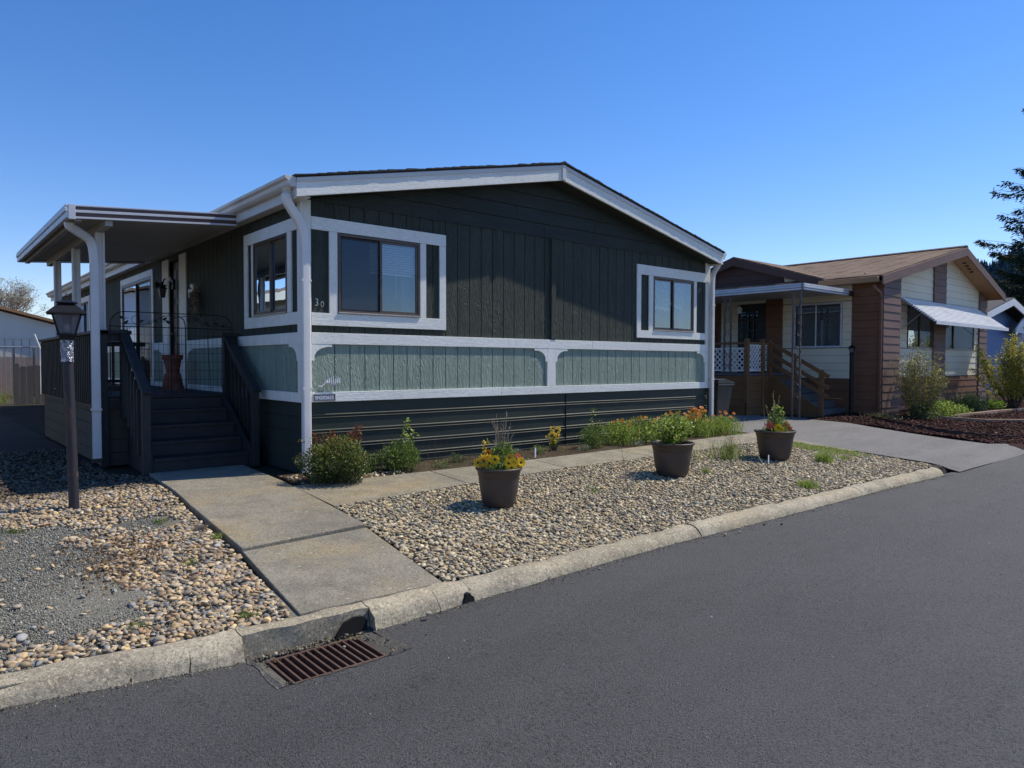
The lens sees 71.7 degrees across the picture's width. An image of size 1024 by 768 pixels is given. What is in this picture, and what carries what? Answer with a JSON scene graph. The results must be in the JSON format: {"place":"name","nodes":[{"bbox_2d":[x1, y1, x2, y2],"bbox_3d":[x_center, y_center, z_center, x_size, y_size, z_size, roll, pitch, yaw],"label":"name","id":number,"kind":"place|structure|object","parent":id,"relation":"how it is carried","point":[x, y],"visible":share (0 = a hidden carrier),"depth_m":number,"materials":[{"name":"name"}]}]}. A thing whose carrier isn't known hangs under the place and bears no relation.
{"place":"outdoors","nodes":[
{"label":"outdoors","id":0,"kind":"place"},
{"bbox_2d":[0,478,155,506],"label":"side yard","id":1,"kind":"structure","parent":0,"point":[86,485],"depth_m":7.37,"materials":[{"name":"grey gravel"}]},
{"bbox_2d":[140,356,150,384],"bbox_3d":[-6.469,-0.219,12.414,0.240,0.540,0.240,-1,2,-40],"label":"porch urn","id":2,"kind":"object","parent":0,"point":[146,368],"visible":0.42,"depth_m":12.36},
{"bbox_2d":[293,471,465,507],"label":"path","id":3,"kind":"structure","parent":0,"point":[334,495],"depth_m":7.53,"materials":[{"name":"concrete"}]},
{"bbox_2d":[431,459,564,484],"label":"path","id":4,"kind":"structure","parent":0,"point":[466,474],"depth_m":8.65,"materials":[{"name":"concrete"}]},
{"bbox_2d":[0,394,999,681],"bbox_3d":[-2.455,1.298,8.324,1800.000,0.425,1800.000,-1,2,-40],"label":"ground","id":5,"kind":"structure","parent":0,"point":[32,416],"depth_m":13.09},
{"bbox_2d":[0,388,13,402],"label":"weed tuft","id":6,"kind":"object","parent":5,"relation":"on","point":[2,397],"visible":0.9,"depth_m":22.76,"materials":[{"name":"green plant"}]},
{"bbox_2d":[0,357,38,394],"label":"tan board fence","id":7,"kind":"object","parent":5,"relation":"on","point":[10,370],"visible":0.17,"depth_m":27.76,"materials":[{"name":"wood"}]},
{"bbox_2d":[0,334,40,396],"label":"chain link fence","id":8,"kind":"object","parent":5,"relation":"on","point":[23,347],"visible":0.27,"depth_m":26.28,"materials":[{"name":"grey metal"}]},
{"bbox_2d":[0,276,48,316],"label":"bare tree","id":9,"kind":"object","parent":5,"relation":"on","point":[20,298],"visible":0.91,"depth_m":45.30,"materials":[{"name":"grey plant"}]},
{"bbox_2d":[0,306,54,391],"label":"cream building","id":10,"kind":"structure","parent":5,"relation":"on","point":[19,328],"depth_m":31.28,"materials":[{"name":"beige paint"}]},
{"bbox_2d":[13,364,44,403],"bbox_3d":[-14.599,-0.023,22.918,2.500,1.276,0.020,-1,2,-40],"label":"wooden fence","id":11,"kind":"object","parent":5,"relation":"on","point":[23,394],"visible":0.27,"depth_m":22.34,"materials":[{"name":"grey wood"}]},
{"bbox_2d":[0,412,118,489],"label":"side yard","id":12,"kind":"structure","parent":5,"relation":"on","point":[15,436],"depth_m":11.33,"materials":[{"name":"stone"}]},
{"bbox_2d":[16,204,260,476],"bbox_3d":[-5.852,-0.636,10.628,2.120,3.282,6.097,-1,2,-40],"label":"porch","id":13,"kind":"object","parent":5,"relation":"on","point":[166,431],"visible":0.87,"depth_m":9.06,"materials":[{"name":"paint"}]},
{"bbox_2d":[109,311,231,394],"bbox_3d":[-4.403,-0.397,9.240,1.491,1.051,0.013,-1,2,-40],"label":"wire garden panel","id":14,"kind":"object","parent":13,"relation":"attached to","point":[172,335],"visible":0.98,"depth_m":9.22,"materials":[{"name":"black metal"}]},
{"bbox_2d":[161,355,183,389],"bbox_3d":[-5.336,-0.184,11.146,0.330,0.550,0.330,-1,2,-40],"label":"terracotta planter","id":15,"kind":"object","parent":13,"relation":"on","point":[175,376],"visible":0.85,"depth_m":11.04,"materials":[{"name":"red ceramic"}]},
{"bbox_2d":[0,499,298,689],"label":"fine gravel","id":16,"kind":"structure","parent":5,"relation":"on","point":[293,613],"depth_m":4.41,"materials":[{"name":"grey gravel"}]},
{"bbox_2d":[0,526,26,533],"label":"weed tuft","id":17,"kind":"object","parent":16,"relation":"on","point":[14,531],"visible":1,"depth_m":5.54,"materials":[{"name":"green plant"}]},
{"bbox_2d":[13,503,192,602],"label":"leaf litter","id":18,"kind":"object","parent":16,"relation":"on","point":[117,562],"visible":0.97,"depth_m":5.03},
{"bbox_2d":[128,617,151,629],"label":"weed tuft","id":19,"kind":"object","parent":16,"relation":"on","point":[137,624],"visible":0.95,"depth_m":3.97,"materials":[{"name":"green plant"}]},
{"bbox_2d":[0,448,292,671],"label":"river rock","id":20,"kind":"object","parent":16,"relation":"on","point":[53,498],"visible":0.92,"depth_m":5.13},
{"bbox_2d":[46,293,86,509],"bbox_3d":[-3.912,0.181,6.248,0.302,1.976,0.302,-1,2,-32],"label":"lamp post","id":21,"kind":"object","parent":20,"relation":"on","point":[66,314],"visible":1,"depth_m":6.22,"materials":[{"name":"metal"}]},
{"bbox_2d":[237,606,262,618],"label":"weed tuft","id":22,"kind":"object","parent":20,"relation":"on","point":[247,614],"visible":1,"depth_m":4.20,"materials":[{"name":"green plant"}]},
{"bbox_2d":[151,517,171,523],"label":"weed tuft","id":23,"kind":"object","parent":16,"relation":"on","point":[159,520],"visible":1,"depth_m":6.00,"materials":[{"name":"green plant"}]},
{"bbox_2d":[179,555,201,566],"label":"weed tuft","id":24,"kind":"object","parent":16,"relation":"on","point":[192,560],"visible":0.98,"depth_m":5.04,"materials":[{"name":"green plant"}]},
{"bbox_2d":[186,522,210,531],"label":"dry tuft","id":25,"kind":"object","parent":16,"relation":"on","point":[201,528],"visible":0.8,"depth_m":5.82,"materials":[{"name":"brown plant"}]},
{"bbox_2d":[149,465,292,512],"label":"walkway","id":26,"kind":"structure","parent":5,"relation":"on","point":[190,488],"depth_m":7.47,"materials":[{"name":"concrete"}]},
{"bbox_2d":[192,487,364,556],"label":"walkway","id":27,"kind":"structure","parent":5,"relation":"on","point":[266,519],"depth_m":6.15,"materials":[{"name":"concrete"}]},
{"bbox_2d":[243,528,440,615],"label":"walkway","id":28,"kind":"structure","parent":5,"relation":"on","point":[306,576],"depth_m":5.01,"materials":[{"name":"concrete"}]},
{"bbox_2d":[46,161,726,472],"bbox_3d":[-5.041,-1.363,17.450,8.604,4.324,18.030,-1,2,-40],"label":"manufactured home","id":29,"kind":"object","parent":5,"relation":"on","point":[454,306],"visible":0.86,"depth_m":10.03,"materials":[{"name":"green"}]},
{"bbox_2d":[81,301,88,331],"bbox_3d":[-11.094,-1.641,18.416,0.078,0.946,1.296,-1,2,-40],"label":"window","id":30,"kind":"structure","parent":29,"relation":"in","point":[84,306],"depth_m":18.39,"materials":[{"name":"clear glass"}]},
{"bbox_2d":[121,267,173,376],"bbox_3d":[-7.186,-0.937,14.487,0.940,2.546,3.076,-1,2,-40],"label":"patio door","id":31,"kind":"structure","parent":29,"relation":"in","point":[136,296],"depth_m":14.05,"materials":[{"name":"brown glass"}]},
{"bbox_2d":[154,276,175,297],"bbox_3d":[-5.991,-1.647,12.191,0.270,0.350,0.747,-1,2,-40],"label":"wall lantern","id":32,"kind":"object","parent":29,"relation":"attached to","point":[161,287],"depth_m":12.02,"materials":[{"name":"black metal"}]},
{"bbox_2d":[171,261,179,372],"bbox_3d":[-5.757,-1.034,12.193,0.114,2.145,0.636,-1,2,-40],"label":"front door","id":33,"kind":"structure","parent":29,"relation":"in","point":[176,331],"depth_m":12.25,"materials":[{"name":"metal"}]},
{"bbox_2d":[188,283,202,318],"bbox_3d":[-4.920,-1.287,11.029,0.232,0.589,0.387,-1,2,-21],"label":"wall bouquet","id":34,"kind":"object","parent":29,"relation":"attached to","point":[195,300],"depth_m":10.98,"materials":[{"name":"green plant"}]},
{"bbox_2d":[252,233,339,316],"bbox_3d":[-2.713,-1.181,9.223,0.940,1.601,1.776,-1,2,-40],"label":"window","id":35,"kind":"structure","parent":29,"relation":"in","point":[269,255],"depth_m":8.93,"materials":[{"name":"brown glass"}]},
{"bbox_2d":[318,376,339,386],"bbox_3d":[-2.182,-0.029,8.467,0.281,0.133,0.038,-1,2,-40],"label":"wall scroll","id":36,"kind":"object","parent":29,"relation":"attached to","point":[331,381],"depth_m":8.48,"materials":[{"name":"white metal"}]},
{"bbox_2d":[337,233,420,317],"bbox_3d":[-1.941,-1.180,9.250,1.866,1.611,0.940,-1,2,-40],"label":"window","id":37,"kind":"structure","parent":29,"relation":"in","point":[377,276],"depth_m":8.89,"materials":[{"name":"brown glass"}]},
{"bbox_2d":[653,276,693,332],"bbox_3d":[2.638,-1.259,13.146,1.881,1.596,0.940,-1,2,-40],"label":"window","id":38,"kind":"structure","parent":29,"relation":"in","point":[673,299],"depth_m":13.01,"materials":[{"name":"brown glass"}]},
{"bbox_2d":[0,467,942,707],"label":"kerb","id":39,"kind":"structure","parent":5,"relation":"on","point":[123,667],"depth_m":4.32,"materials":[{"name":"concrete"}]},
{"bbox_2d":[340,464,943,580],"bbox_3d":[2.192,1.214,8.764,8.850,0.214,2.750,-1,2,-40],"label":"gravel base","id":40,"kind":"object","parent":5,"relation":"on","point":[939,467],"visible":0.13,"depth_m":6.38,"materials":[{"name":"gravel"},{"name":"stone pebbles"}]},
{"bbox_2d":[336,442,930,581],"bbox_3d":[2.143,1.175,8.705,8.927,0.236,2.650,-1,2,-40],"label":"river rock","id":41,"kind":"object","parent":40,"relation":"on","point":[697,490],"visible":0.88,"depth_m":7.17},
{"bbox_2d":[475,466,521,507],"bbox_3d":[-0.130,1.014,7.050,0.469,0.385,0.469,-1,2,-40],"label":"planter pot","id":42,"kind":"object","parent":41,"relation":"on","point":[498,488],"visible":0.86,"depth_m":6.89,"materials":[{"name":"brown plastic"}]},
{"bbox_2d":[473,411,525,472],"bbox_3d":[-0.090,0.597,7.030,0.412,0.635,0.541,1,2,31],"label":"daisy plant","id":43,"kind":"object","parent":42,"relation":"on","point":[504,458],"visible":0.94,"depth_m":7.00,"materials":[{"name":"yellow plant"}]},
{"bbox_2d":[618,449,641,490],"bbox_3d":[1.357,0.946,8.029,0.525,0.501,0.141,-1,2,-40],"label":"dry sapling","id":44,"kind":"object","parent":41,"relation":"on","point":[625,472],"visible":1,"depth_m":7.93,"materials":[{"name":"brown plant"}]},
{"bbox_2d":[650,440,694,476],"bbox_3d":[2.023,0.941,8.947,0.556,0.420,0.556,-1,2,-40],"label":"planter pot","id":45,"kind":"object","parent":41,"relation":"on","point":[672,460],"visible":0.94,"depth_m":8.76,"materials":[{"name":"brown plastic"}]},
{"bbox_2d":[642,411,695,443],"bbox_3d":[1.976,0.564,8.915,0.660,0.467,0.547,1,2,19],"label":"potted shrub","id":46,"kind":"object","parent":45,"relation":"on","point":[669,433],"visible":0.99,"depth_m":8.85,"materials":[{"name":"green plant"}]},
{"bbox_2d":[754,428,796,460],"bbox_3d":[3.893,0.896,10.498,0.596,0.430,0.596,-1,2,-40],"label":"planter pot","id":47,"kind":"object","parent":41,"relation":"on","point":[774,446],"visible":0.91,"depth_m":10.30,"materials":[{"name":"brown plastic"}]},
{"bbox_2d":[759,392,792,431],"bbox_3d":[3.907,0.457,10.472,0.482,0.709,0.500,1,2,22],"label":"gazania plant","id":48,"kind":"object","parent":47,"relation":"on","point":[777,424],"visible":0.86,"depth_m":10.45,"materials":[{"name":"green plant"}]},
{"bbox_2d":[811,450,836,462],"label":"weed tuft","id":49,"kind":"object","parent":41,"relation":"on","point":[826,457],"visible":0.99,"depth_m":10.41,"materials":[{"name":"green plant"}]},
{"bbox_2d":[793,441,871,456],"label":"edge grass","id":50,"kind":"structure","parent":41,"relation":"on","point":[809,446],"depth_m":11.55,"materials":[{"name":"green plant"}]},
{"bbox_2d":[691,427,764,466],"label":"tall weeds","id":51,"kind":"object","parent":40,"relation":"on","point":[728,448],"visible":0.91,"depth_m":10.31,"materials":[{"name":"green plant"}]},
{"bbox_2d":[793,478,823,488],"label":"weed tuft","id":52,"kind":"object","parent":40,"relation":"on","point":[806,484],"visible":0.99,"depth_m":8.53,"materials":[{"name":"green plant"}]},
{"bbox_2d":[714,283,853,418],"bbox_3d":[5.218,-0.863,20.110,2.585,3.163,7.902,-1,2,-40],"label":"neighbour porch","id":53,"kind":"object","parent":5,"relation":"on","point":[751,391],"visible":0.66,"depth_m":17.79,"materials":[{"name":"brown painted wood"},{"name":"white aluminium"},{"name":"white paint"}]},
{"bbox_2d":[710,245,1008,414],"bbox_3d":[6.960,-1.889,26.899,9.680,4.815,18.175,-1,2,-40],"label":"neighbour home","id":54,"kind":"object","parent":5,"relation":"on","point":[936,300],"visible":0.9,"depth_m":19.59,"materials":[{"name":"beige wood"}]},
{"bbox_2d":[738,304,765,371],"bbox_3d":[6.842,-1.305,20.245,0.040,1.920,0.860,-1,2,-40],"label":"front door","id":55,"kind":"structure","parent":54,"relation":"in","point":[752,318],"depth_m":20.22,"materials":[{"name":"black glass"}]},
{"bbox_2d":[794,301,843,355],"bbox_3d":[8.414,-1.382,19.059,0.940,1.846,2.016,-1,2,-40],"label":"window","id":56,"kind":"structure","parent":54,"relation":"in","point":[822,324],"depth_m":18.74,"materials":[{"name":"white glass"}]},
{"bbox_2d":[906,306,932,360],"bbox_3d":[11.289,-1.423,20.441,2.486,1.816,0.940,-1,2,-40],"label":"window","id":57,"kind":"structure","parent":54,"relation":"in","point":[931,321],"depth_m":20.10,"materials":[{"name":"clear glass"}]},
{"bbox_2d":[942,326,973,350],"bbox_3d":[13.990,-1.642,22.176,2.584,1.170,0.090,-1,2,-40],"label":"window","id":58,"kind":"structure","parent":54,"relation":"in","point":[972,329],"depth_m":22.40,"materials":[{"name":"white metal"}]},
{"bbox_2d":[760,396,1023,449],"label":"mulch bed","id":59,"kind":"object","parent":5,"relation":"on","point":[1020,445],"visible":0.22,"depth_m":15.46,"materials":[{"name":"brown wood"}]},
{"bbox_2d":[848,345,855,414],"bbox_3d":[8.418,-0.079,17.578,0.187,1.912,0.187,1,2,32],"label":"lamp post","id":60,"kind":"object","parent":59,"relation":"on","point":[851,348],"visible":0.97,"depth_m":17.54,"materials":[{"name":"black metal"}]},
{"bbox_2d":[860,412,909,420],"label":"dry weeds","id":61,"kind":"object","parent":59,"relation":"on","point":[888,415],"visible":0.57,"depth_m":16.82,"materials":[{"name":"green plant"}]},
{"bbox_2d":[889,345,948,416],"bbox_3d":[9.921,-0.091,17.371,1.492,1.849,1.252,-1,2,-40],"label":"twiggy shrub","id":62,"kind":"object","parent":59,"relation":"on","point":[911,389],"visible":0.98,"depth_m":17.23,"materials":[{"name":"green plant"}]},
{"bbox_2d":[901,403,944,420],"bbox_3d":[9.868,0.680,16.993,0.944,0.447,0.892,-1,2,-40],"label":"leafy mound","id":63,"kind":"object","parent":59,"relation":"on","point":[922,409],"visible":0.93,"depth_m":16.91,"materials":[{"name":"green plant"}]},
{"bbox_2d":[854,412,1015,437],"bbox_3d":[8.933,0.915,15.782,0.771,0.309,4.060,-1,2,-20],"label":"scalloped edging","id":64,"kind":"object","parent":59,"relation":"on","point":[935,429],"visible":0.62,"depth_m":14.84,"materials":[{"name":"rubber"}]},
{"bbox_2d":[920,399,961,417],"bbox_3d":[10.596,0.623,17.618,0.988,0.552,0.916,-1,2,-40],"label":"leafy mound","id":65,"kind":"object","parent":59,"relation":"on","point":[945,407],"visible":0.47,"depth_m":17.47,"materials":[{"name":"green plant"}]},
{"bbox_2d":[946,404,973,414],"bbox_3d":[11.683,0.680,18.584,0.667,0.371,0.690,1,2,16],"label":"leafy mound","id":66,"kind":"object","parent":59,"relation":"on","point":[964,410],"visible":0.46,"depth_m":18.43,"materials":[{"name":"green plant"}]},
{"bbox_2d":[944,387,993,411],"bbox_3d":[12.861,0.449,19.903,1.504,0.729,1.290,0,2,-16],"label":"strappy plant","id":67,"kind":"object","parent":59,"relation":"on","point":[974,403],"visible":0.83,"depth_m":19.79,"materials":[{"name":"green plant"}]},
{"bbox_2d":[938,416,1023,421],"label":"timber edging","id":68,"kind":"object","parent":59,"relation":"on","point":[966,419],"visible":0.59,"depth_m":17.15,"materials":[{"name":"brown wood"}]},
{"bbox_2d":[953,408,1023,416],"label":"timber edging","id":69,"kind":"object","parent":59,"relation":"on","point":[987,412],"visible":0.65,"depth_m":19.24,"materials":[{"name":"brown wood"}]},
{"bbox_2d":[984,390,998,410],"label":"yellow daffodils","id":70,"kind":"object","parent":59,"relation":"on","point":[987,392],"visible":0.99,"depth_m":20.14,"materials":[{"name":"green plant"}]},
{"bbox_2d":[981,398,1007,408],"bbox_3d":[13.959,0.599,20.759,0.768,0.428,0.808,-1,2,-27],"label":"leafy mound","id":71,"kind":"object","parent":59,"relation":"on","point":[995,406],"visible":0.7,"depth_m":20.59,"materials":[{"name":"green plant"}]},
{"bbox_2d":[969,331,1023,407],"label":"yellow shrub","id":72,"kind":"object","parent":59,"relation":"on","point":[1012,376],"visible":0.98,"depth_m":21.49,"materials":[{"name":"green plant"}]},
{"bbox_2d":[973,108,1023,305],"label":"conifer","id":73,"kind":"object","parent":5,"relation":"on","point":[1017,278],"visible":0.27,"depth_m":49.43,"materials":[{"name":"green plant"}]},
{"bbox_2d":[986,297,1023,393],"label":"blue house","id":74,"kind":"structure","parent":5,"relation":"on","point":[1009,313],"depth_m":31.14,"materials":[{"name":"paint"}]},
{"bbox_2d":[1003,268,1023,299],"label":"conifer","id":75,"kind":"object","parent":5,"relation":"on","point":[1014,288],"visible":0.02,"depth_m":61.42,"materials":[{"name":"green plant"}]},
{"bbox_2d":[274,432,743,485],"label":"garden soil","id":76,"kind":"structure","parent":0,"point":[429,467],"depth_m":9.73,"materials":[{"name":"brown soil"}]},
{"bbox_2d":[292,424,371,484],"bbox_3d":[-1.883,0.780,7.739,0.781,0.650,0.833,1,2,23],"label":"corner bush","id":77,"kind":"object","parent":76,"relation":"on","point":[330,453],"visible":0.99,"depth_m":7.61,"materials":[{"name":"green plant"}]},
{"bbox_2d":[279,467,405,483],"bbox_3d":[-1.918,1.054,8.181,1.313,0.061,0.693,-1,2,-40],"label":"river rock","id":78,"kind":"object","parent":76,"relation":"on","point":[371,474],"visible":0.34,"depth_m":8.17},
{"bbox_2d":[361,453,388,473],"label":"plant","id":79,"kind":"object","parent":76,"relation":"on","point":[373,458],"visible":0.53,"depth_m":8.42,"materials":[{"name":"green plant"}]},
{"bbox_2d":[372,417,426,472],"bbox_3d":[-1.387,0.738,8.604,0.683,0.664,0.690,-1,2,-40],"label":"leafy perennial","id":80,"kind":"object","parent":76,"relation":"on","point":[398,455],"visible":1,"depth_m":8.52,"materials":[{"name":"green plant"}]},
{"bbox_2d":[432,459,452,468],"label":"plant","id":81,"kind":"object","parent":76,"relation":"on","point":[436,464],"visible":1,"depth_m":8.85,"materials":[{"name":"green plant"}]},
{"bbox_2d":[428,438,476,462],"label":"dry stalks","id":82,"kind":"object","parent":76,"relation":"on","point":[451,452],"visible":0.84,"depth_m":9.31,"materials":[{"name":"brown plant"}]},
{"bbox_2d":[447,452,466,462],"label":"plant","id":83,"kind":"object","parent":76,"relation":"on","point":[455,459],"visible":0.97,"depth_m":9.27,"materials":[{"name":"green plant"}]},
{"bbox_2d":[531,444,547,454],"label":"plant","id":84,"kind":"object","parent":76,"relation":"on","point":[541,450],"visible":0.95,"depth_m":10.11,"materials":[{"name":"green plant"}]},
{"bbox_2d":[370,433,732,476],"bbox_3d":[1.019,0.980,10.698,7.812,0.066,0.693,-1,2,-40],"label":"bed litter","id":85,"kind":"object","parent":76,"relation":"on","point":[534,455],"visible":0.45,"depth_m":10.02,"materials":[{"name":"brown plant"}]},
{"bbox_2d":[545,426,562,450],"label":"yellow wallflower","id":86,"kind":"object","parent":76,"relation":"on","point":[553,443],"visible":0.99,"depth_m":10.49,"materials":[{"name":"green plant"}]},
{"bbox_2d":[576,408,609,448],"bbox_3d":[1.234,0.676,10.837,0.615,0.639,0.501,0,2,-3],"label":"leafy perennial","id":87,"kind":"object","parent":76,"relation":"on","point":[592,437],"visible":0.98,"depth_m":10.82,"materials":[{"name":"green plant"}]},
{"bbox_2d":[597,419,643,445],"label":"orange poppies","id":88,"kind":"object","parent":76,"relation":"on","point":[621,434],"visible":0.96,"depth_m":11.28,"materials":[{"name":"green plant"}]},
{"bbox_2d":[614,415,669,442],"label":"orange poppies","id":89,"kind":"object","parent":76,"relation":"on","point":[644,433],"visible":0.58,"depth_m":11.64,"materials":[{"name":"green plant"}]},
{"bbox_2d":[649,410,691,439],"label":"orange poppies","id":90,"kind":"object","parent":76,"relation":"on","point":[670,412],"visible":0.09,"depth_m":12.15,"materials":[{"name":"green plant"}]},
{"bbox_2d":[674,406,716,437],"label":"orange poppies","id":91,"kind":"object","parent":76,"relation":"on","point":[698,427],"visible":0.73,"depth_m":12.53,"materials":[{"name":"green plant"}]},
{"bbox_2d":[703,410,745,435],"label":"orange poppies","id":92,"kind":"object","parent":76,"relation":"on","point":[722,424],"visible":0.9,"depth_m":12.92,"materials":[{"name":"green plant"}]},
{"bbox_2d":[0,454,1023,767],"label":"road","id":93,"kind":"structure","parent":0,"point":[632,662],"depth_m":3.63,"materials":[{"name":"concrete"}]},
{"bbox_2d":[244,592,474,688],"bbox_3d":[-0.792,1.644,4.264,1.530,0.458,0.634,-1,2,-40],"label":"storm drain","id":94,"kind":"object","parent":93,"relation":"in","point":[362,647],"visible":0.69,"depth_m":4.04,"materials":[{"name":"metal"}]},
{"bbox_2d":[252,630,394,685],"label":"drain crumbs","id":95,"kind":"object","parent":94,"relation":"on","point":[286,651],"visible":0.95,"depth_m":4.06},
{"bbox_2d":[0,474,951,715],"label":"kerb grit","id":96,"kind":"object","parent":93,"relation":"on","point":[171,678],"visible":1,"depth_m":5.07,"materials":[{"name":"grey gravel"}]},
{"bbox_2d":[26,461,1019,764],"bbox_3d":[3.941,1.445,6.122,14.804,0.053,3.256,-1,2,-40],"label":"road grit","id":97,"kind":"object","parent":93,"relation":"on","point":[648,557],"visible":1,"depth_m":4.14,"materials":[{"name":"grey gravel"}]},
{"bbox_2d":[0,0,1023,318],"label":"sky","id":98,"kind":"structure","parent":0,"point":[779,132],"materials":[{"name":"blue"}]},
{"bbox_2d":[534,449,648,468],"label":"path","id":99,"kind":"structure","parent":0,"point":[582,459],"depth_m":9.82,"materials":[{"name":"concrete"}]},
{"bbox_2d":[616,444,714,456],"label":"path","id":100,"kind":"structure","parent":0,"point":[645,450],"depth_m":10.79,"materials":[{"name":"concrete"}]},
{"bbox_2d":[689,434,756,447],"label":"path","id":101,"kind":"structure","parent":0,"point":[747,438],"depth_m":12.12,"materials":[{"name":"concrete"}]},
{"bbox_2d":[746,433,853,450],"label":"path","id":102,"kind":"structure","parent":0,"point":[810,443],"depth_m":12.24,"materials":[{"name":"concrete"}]},
{"bbox_2d":[707,414,1023,471],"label":"driveway","id":103,"kind":"structure","parent":0,"point":[957,455],"depth_m":12.86,"materials":[{"name":"concrete"}]},
{"bbox_2d":[707,379,734,419],"bbox_3d":[4.320,0.374,15.273,0.705,0.983,0.670,-1,2,-40],"label":"wheeled bin","id":104,"kind":"object","parent":103,"relation":"on","point":[722,391],"visible":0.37,"depth_m":15.03,"materials":[{"name":"plastic"}]},
{"bbox_3d":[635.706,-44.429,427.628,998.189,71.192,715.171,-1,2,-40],"label":"hill","id":105,"kind":"structure","parent":0,"visible":0},
{"bbox_2d":[977,247,1023,297],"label":"hill forest","id":106,"kind":"object","parent":105,"relation":"on","point":[990,268],"visible":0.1,"depth_m":433.60,"materials":[{"name":"green plant"}]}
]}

